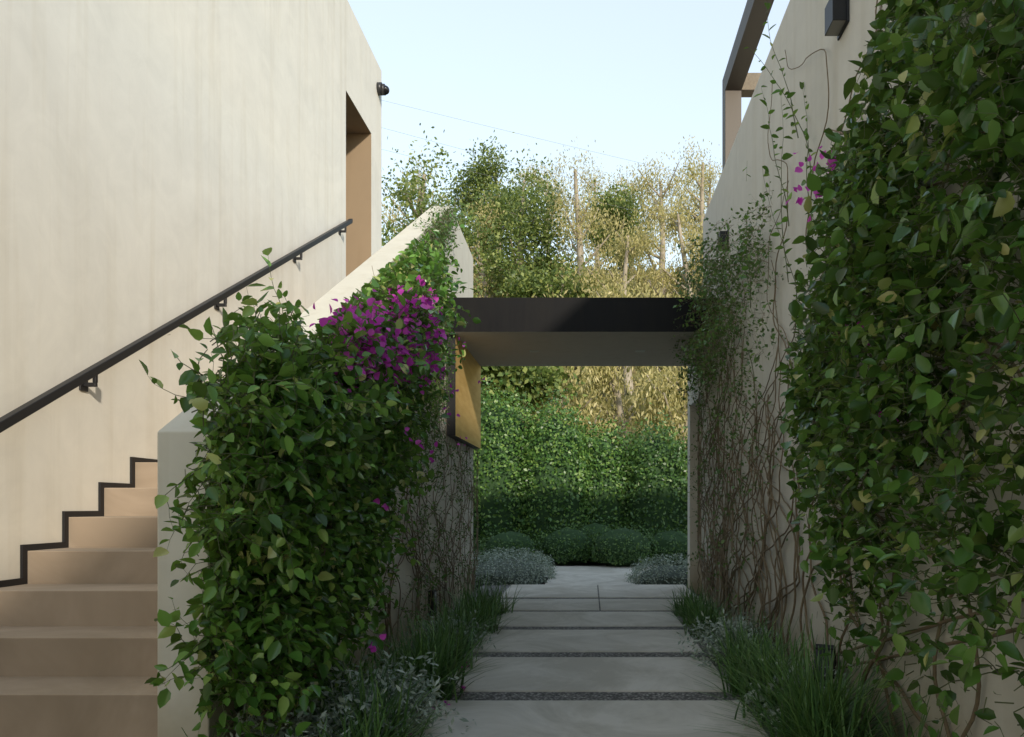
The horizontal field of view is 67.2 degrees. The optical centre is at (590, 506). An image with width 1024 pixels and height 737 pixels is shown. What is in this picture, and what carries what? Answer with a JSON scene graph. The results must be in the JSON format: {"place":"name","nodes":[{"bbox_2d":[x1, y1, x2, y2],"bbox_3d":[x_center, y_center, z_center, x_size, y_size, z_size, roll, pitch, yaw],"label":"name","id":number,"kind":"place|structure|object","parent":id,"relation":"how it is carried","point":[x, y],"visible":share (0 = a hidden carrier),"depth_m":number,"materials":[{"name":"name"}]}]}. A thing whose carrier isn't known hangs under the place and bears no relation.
{"place":"outdoors","nodes":[
{"label":"outdoors","id":0,"kind":"place"},
{"bbox_2d":[0,0,381,580],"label":"building","id":1,"kind":"structure","parent":0,"point":[162,162],"depth_m":5.16,"materials":[{"name":"paint"}]},
{"bbox_2d":[79,227,346,391],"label":"handrail brackets","id":2,"kind":"object","parent":1,"relation":"attached to","point":[86,385],"visible":0.8,"depth_m":6.10,"materials":[{"name":"black metal"}]},
{"bbox_2d":[0,219,352,432],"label":"handrail","id":3,"kind":"object","parent":2,"relation":"attached to","point":[23,411],"visible":1,"depth_m":4.94,"materials":[{"name":"black metal"}]},
{"bbox_2d":[376,82,389,95],"bbox_3d":[-2.918,-5.900,10.820,0.161,0.166,0.170,0,0,0],"label":"security camera","id":4,"kind":"object","parent":1,"relation":"attached to","point":[383,90],"visible":1,"depth_m":10.77,"materials":[{"name":"grey plastic"}]},
{"bbox_2d":[478,525,542,561],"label":"ball shrub","id":5,"kind":"object","parent":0,"point":[491,542],"depth_m":14.58,"materials":[{"name":"green plant"}]},
{"bbox_2d":[473,546,556,588],"bbox_3d":[-1.369,0.988,12.400,1.561,0.498,3.123,0,0,0],"label":"silver hedge","id":6,"kind":"object","parent":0,"point":[513,556],"depth_m":11.45,"materials":[{"name":"plant"}]},
{"bbox_2d":[373,562,723,676],"bbox_3d":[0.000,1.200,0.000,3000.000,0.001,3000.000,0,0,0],"label":"ground","id":7,"kind":"structure","parent":0,"point":[591,564],"depth_m":15.49,"materials":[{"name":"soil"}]},
{"bbox_2d":[0,462,157,736],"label":"stairs","id":8,"kind":"structure","parent":7,"relation":"on","point":[78,640],"depth_m":3.61,"materials":[{"name":"concrete"}]},
{"bbox_2d":[0,457,157,587],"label":"stair skirting trim","id":9,"kind":"structure","parent":8,"relation":"attached to","point":[24,550],"depth_m":4.36,"materials":[{"name":"black metal"}]},
{"bbox_2d":[144,216,466,736],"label":"vine leaves","id":10,"kind":"object","parent":7,"relation":"on","point":[325,574],"depth_m":3.55,"materials":[{"name":"green plant"}]},
{"bbox_2d":[368,318,484,651],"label":"bougainvillea flowers","id":11,"kind":"object","parent":10,"relation":"attached to","point":[385,507],"visible":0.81,"depth_m":4.17,"materials":[{"name":"purple plant"}]},
{"bbox_2d":[158,206,472,736],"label":"stair wall","id":12,"kind":"structure","parent":7,"relation":"on","point":[176,456],"depth_m":4.63,"materials":[{"name":"paint"}]},
{"bbox_2d":[171,296,333,736],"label":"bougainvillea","id":13,"kind":"object","parent":12,"relation":"attached to","point":[274,649],"depth_m":2.97,"materials":[{"name":"green plant"}]},
{"bbox_2d":[139,232,480,592],"bbox_3d":[-1.161,-0.827,4.157,0.782,2.248,3.596,0,0,0],"label":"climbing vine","id":14,"kind":"object","parent":12,"relation":"attached to","point":[212,392],"depth_m":2.93,"materials":[{"name":"green plant"}]},
{"bbox_2d":[242,247,423,418],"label":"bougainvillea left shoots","id":15,"kind":"object","parent":14,"relation":"attached to","point":[338,338],"depth_m":3.39,"materials":[{"name":"green plant"}]},
{"bbox_2d":[428,589,436,615],"bbox_3d":[-1.500,0.920,7.290,0.057,0.240,0.140,0,0,0],"label":"path light","id":16,"kind":"object","parent":12,"relation":"attached to","point":[434,592],"visible":0.62,"depth_m":7.22,"materials":[{"name":"black metal"}]},
{"bbox_2d":[410,197,470,252],"bbox_3d":[-1.509,-2.787,7.579,0.514,1.010,1.532,0,0,0],"label":"climbing vine","id":17,"kind":"object","parent":12,"relation":"attached to","point":[446,228],"depth_m":7.52,"materials":[{"name":"green plant"}]},
{"bbox_2d":[428,260,456,423],"bbox_3d":[-1.471,-1.595,7.173,0.444,1.596,1.359,0,0,0],"label":"climbing vine","id":18,"kind":"object","parent":12,"relation":"attached to","point":[445,377],"depth_m":7.41,"materials":[{"name":"green plant"}]},
{"bbox_2d":[446,334,480,448],"bbox_3d":[-1.479,-1.289,9.065,0.098,1.078,1.870,0,0,0],"label":"brass panel","id":19,"kind":"object","parent":12,"relation":"attached to","point":[464,403],"visible":0.86,"depth_m":8.74,"materials":[{"name":"gold metal"}]},
{"bbox_2d":[445,297,719,365],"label":"overhead beam","id":20,"kind":"structure","parent":12,"relation":"attached to","point":[578,331],"depth_m":8.03,"materials":[{"name":"grey metal"}]},
{"bbox_2d":[405,662,468,735],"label":"fallen bracts","id":21,"kind":"object","parent":7,"relation":"on","point":[463,687],"visible":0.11,"depth_m":4.59,"materials":[{"name":"plant"}]},
{"bbox_2d":[473,532,484,556],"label":"ball shrub leaves","id":22,"kind":"object","parent":7,"relation":"on","point":[479,543],"depth_m":15.23,"materials":[{"name":"green plant"}]},
{"bbox_2d":[473,439,485,540],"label":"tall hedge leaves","id":23,"kind":"object","parent":7,"relation":"on","point":[475,477],"depth_m":16.11,"materials":[{"name":"green plant"}]},
{"bbox_2d":[473,371,540,562],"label":"tall hedge leaves","id":24,"kind":"object","parent":7,"relation":"on","point":[511,409],"depth_m":16.28,"materials":[{"name":"green plant"}]},
{"bbox_2d":[513,377,597,563],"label":"tall hedge leaves","id":25,"kind":"object","parent":7,"relation":"on","point":[572,435],"depth_m":16.14,"materials":[{"name":"green plant"}]},
{"bbox_2d":[181,572,959,736],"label":"grass tufts","id":26,"kind":"object","parent":7,"relation":"on","point":[815,708],"visible":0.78,"depth_m":3.82,"materials":[{"name":"green plant"}]},
{"bbox_2d":[407,585,787,736],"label":"gravel bed","id":27,"kind":"object","parent":7,"relation":"on","point":[592,696],"visible":0.24,"depth_m":5.59,"materials":[{"name":"grey gravel"}]},
{"bbox_2d":[220,610,495,736],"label":"silvery shrubs","id":28,"kind":"object","parent":27,"relation":"on","point":[415,696],"visible":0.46,"depth_m":3.54,"materials":[{"name":"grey plant"}]},
{"bbox_2d":[372,267,477,654],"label":"bare vines","id":29,"kind":"object","parent":27,"relation":"on","point":[388,610],"visible":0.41,"depth_m":7.73,"materials":[{"name":"brown wood"}]},
{"bbox_2d":[401,223,479,627],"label":"vine stems","id":30,"kind":"object","parent":27,"relation":"on","point":[440,459],"depth_m":7.14,"materials":[{"name":"plant"}]},
{"bbox_2d":[410,585,768,736],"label":"path slabs","id":31,"kind":"structure","parent":27,"relation":"on","point":[583,718],"depth_m":5.04,"materials":[{"name":"concrete"}]},
{"bbox_2d":[675,604,862,729],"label":"silvery shrubs","id":32,"kind":"object","parent":27,"relation":"on","point":[719,630],"visible":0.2,"depth_m":5.50,"materials":[{"name":"grey plant"}]},
{"bbox_2d":[578,412,638,562],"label":"tall hedge leaves","id":33,"kind":"object","parent":7,"relation":"on","point":[607,436],"depth_m":16.43,"materials":[{"name":"green plant"}]},
{"bbox_2d":[617,403,687,562],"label":"tall hedge leaves","id":34,"kind":"object","parent":7,"relation":"on","point":[670,443],"depth_m":16.20,"materials":[{"name":"green plant"}]},
{"bbox_2d":[624,553,687,584],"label":"silver hedge leaves","id":35,"kind":"object","parent":7,"relation":"on","point":[632,568],"visible":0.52,"depth_m":11.45,"materials":[{"name":"plant"}]},
{"bbox_2d":[678,426,687,499],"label":"tall hedge leaves","id":36,"kind":"object","parent":7,"relation":"on","point":[686,440],"depth_m":16.95,"materials":[{"name":"green plant"}]},
{"bbox_2d":[811,644,836,686],"bbox_3d":[1.225,0.851,4.011,0.100,0.130,0.230,0,35,25],"label":"bollard light","id":37,"kind":"object","parent":7,"relation":"on","point":[821,652],"visible":0.38,"depth_m":4.02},
{"bbox_2d":[382,100,715,225],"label":"overhead cables","id":38,"kind":"object","parent":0,"point":[545,171],"visible":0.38,"depth_m":40.00,"materials":[{"name":"grey plastic"}]},
{"bbox_2d":[535,523,597,565],"bbox_3d":[-0.447,0.759,15.113,1.351,0.890,1.352,0,0,0],"label":"ball shrub","id":39,"kind":"object","parent":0,"point":[582,539],"depth_m":14.68,"materials":[{"name":"green plant"}]},
{"bbox_2d":[348,0,789,272],"label":"sky","id":40,"kind":"structure","parent":0,"point":[635,78],"materials":[{"name":"blue"}]},
{"bbox_2d":[478,277,698,437],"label":"hillside terrain","id":41,"kind":"structure","parent":0,"point":[660,368],"depth_m":41.19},
{"bbox_2d":[405,174,475,248],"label":"tree branches","id":42,"kind":"object","parent":41,"relation":"on","point":[424,178],"visible":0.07,"depth_m":39.22,"materials":[{"name":"brown plant"}]},
{"bbox_2d":[382,175,541,274],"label":"tree branches","id":43,"kind":"object","parent":41,"relation":"on","point":[520,263],"visible":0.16,"depth_m":47.85,"materials":[{"name":"brown plant"}]},
{"bbox_2d":[473,209,512,296],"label":"tree branches","id":44,"kind":"object","parent":41,"relation":"on","point":[481,274],"visible":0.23,"depth_m":47.36,"materials":[{"name":"brown plant"}]},
{"bbox_2d":[382,123,657,420],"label":"broadleaf tree leaves","id":45,"kind":"object","parent":41,"relation":"on","point":[526,282],"visible":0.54,"depth_m":45.04,"materials":[{"name":"green plant"}]},
{"bbox_2d":[382,135,721,444],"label":"eucalyptus leaves","id":46,"kind":"object","parent":41,"relation":"on","point":[595,375],"visible":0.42,"depth_m":42.22,"materials":[{"name":"green plant"}]},
{"bbox_2d":[553,369,606,434],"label":"tree branches","id":47,"kind":"object","parent":41,"relation":"on","point":[595,421],"visible":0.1,"depth_m":24.81,"materials":[{"name":"brown plant"}]},
{"bbox_2d":[457,165,710,256],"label":"tree branches","id":48,"kind":"object","parent":41,"relation":"on","point":[708,200],"visible":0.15,"depth_m":59.98,"materials":[{"name":"brown plant"}]},
{"bbox_2d":[565,169,609,369],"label":"tree branches","id":49,"kind":"object","parent":41,"relation":"on","point":[579,250],"visible":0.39,"depth_m":43.80,"materials":[{"name":"brown plant"}]},
{"bbox_2d":[473,259,702,445],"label":"shrubs","id":50,"kind":"object","parent":41,"relation":"on","point":[626,395],"visible":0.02,"depth_m":40.57,"materials":[{"name":"green plant"}]},
{"bbox_2d":[527,165,659,293],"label":"tree branches","id":51,"kind":"object","parent":41,"relation":"on","point":[619,268],"visible":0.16,"depth_m":61.32,"materials":[{"name":"brown plant"}]},
{"bbox_2d":[530,274,687,446],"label":"tree branches","id":52,"kind":"object","parent":41,"relation":"on","point":[686,412],"visible":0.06,"depth_m":24.69,"materials":[{"name":"brown plant"}]},
{"bbox_2d":[586,230,649,396],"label":"tree branches","id":53,"kind":"object","parent":41,"relation":"on","point":[625,268],"visible":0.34,"depth_m":39.94,"materials":[{"name":"brown plant"}]},
{"bbox_2d":[595,291,657,452],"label":"tree branches","id":54,"kind":"object","parent":41,"relation":"on","point":[618,403],"visible":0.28,"depth_m":27.13,"materials":[{"name":"brown plant"}]},
{"bbox_2d":[628,162,703,296],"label":"tree branches","id":55,"kind":"object","parent":41,"relation":"on","point":[663,252],"visible":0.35,"depth_m":46.67,"materials":[{"name":"brown plant"}]},
{"bbox_2d":[656,206,700,296],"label":"tree branches","id":56,"kind":"object","parent":41,"relation":"on","point":[678,225],"visible":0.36,"depth_m":41.99,"materials":[{"name":"brown plant"}]},
{"bbox_2d":[573,517,614,563],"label":"ball shrub","id":57,"kind":"object","parent":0,"point":[598,527],"depth_m":15.64,"materials":[{"name":"green plant"}]},
{"bbox_2d":[543,566,651,584],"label":"garden paving","id":58,"kind":"structure","parent":0,"point":[589,575],"depth_m":12.59,"materials":[{"name":"concrete"}]},
{"bbox_2d":[586,524,657,566],"bbox_3d":[0.610,0.767,14.719,1.438,0.875,1.430,0,0,0],"label":"ball shrub","id":59,"kind":"object","parent":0,"point":[627,532],"depth_m":14.29,"materials":[{"name":"green plant"}]},
{"bbox_2d":[630,558,687,585],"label":"silver hedge","id":60,"kind":"object","parent":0,"point":[670,579],"depth_m":11.21,"materials":[{"name":"plant"}]},
{"bbox_2d":[646,525,687,565],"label":"ball shrub","id":61,"kind":"object","parent":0,"point":[663,543],"depth_m":14.77,"materials":[{"name":"green plant"}]},
{"bbox_2d":[688,0,1023,736],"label":"wall","id":62,"kind":"structure","parent":0,"point":[800,37],"depth_m":5.08,"materials":[{"name":"paint"}]},
{"bbox_2d":[666,208,745,406],"bbox_3d":[1.100,-1.949,7.601,0.580,1.701,2.516,0,0,0],"label":"vine","id":63,"kind":"object","parent":62,"relation":"attached to","point":[707,334],"depth_m":7.25,"materials":[{"name":"green plant"}]},
{"bbox_2d":[681,170,799,649],"bbox_3d":[1.206,-0.756,7.266,0.372,3.410,4.108,0,0,0],"label":"climbing vine","id":64,"kind":"object","parent":62,"relation":"attached to","point":[737,260],"depth_m":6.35,"materials":[{"name":"plant"}]},
{"bbox_2d":[722,0,773,170],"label":"pergola","id":65,"kind":"object","parent":62,"relation":"on","point":[739,81],"visible":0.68,"depth_m":7.68,"materials":[{"name":"brown wood"}]},
{"bbox_2d":[740,3,816,387],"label":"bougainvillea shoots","id":66,"kind":"object","parent":62,"relation":"attached to","point":[785,156],"depth_m":4.66,"materials":[{"name":"green plant"}]},
{"bbox_2d":[718,0,848,252],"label":"wall sconces","id":67,"kind":"object","parent":62,"relation":"attached to","point":[836,17],"depth_m":4.07,"materials":[{"name":"black metal"}]},
{"bbox_2d":[767,0,1023,736],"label":"climbing vine","id":68,"kind":"object","parent":62,"relation":"attached to","point":[985,399],"depth_m":2.43,"materials":[{"name":"green plant"}]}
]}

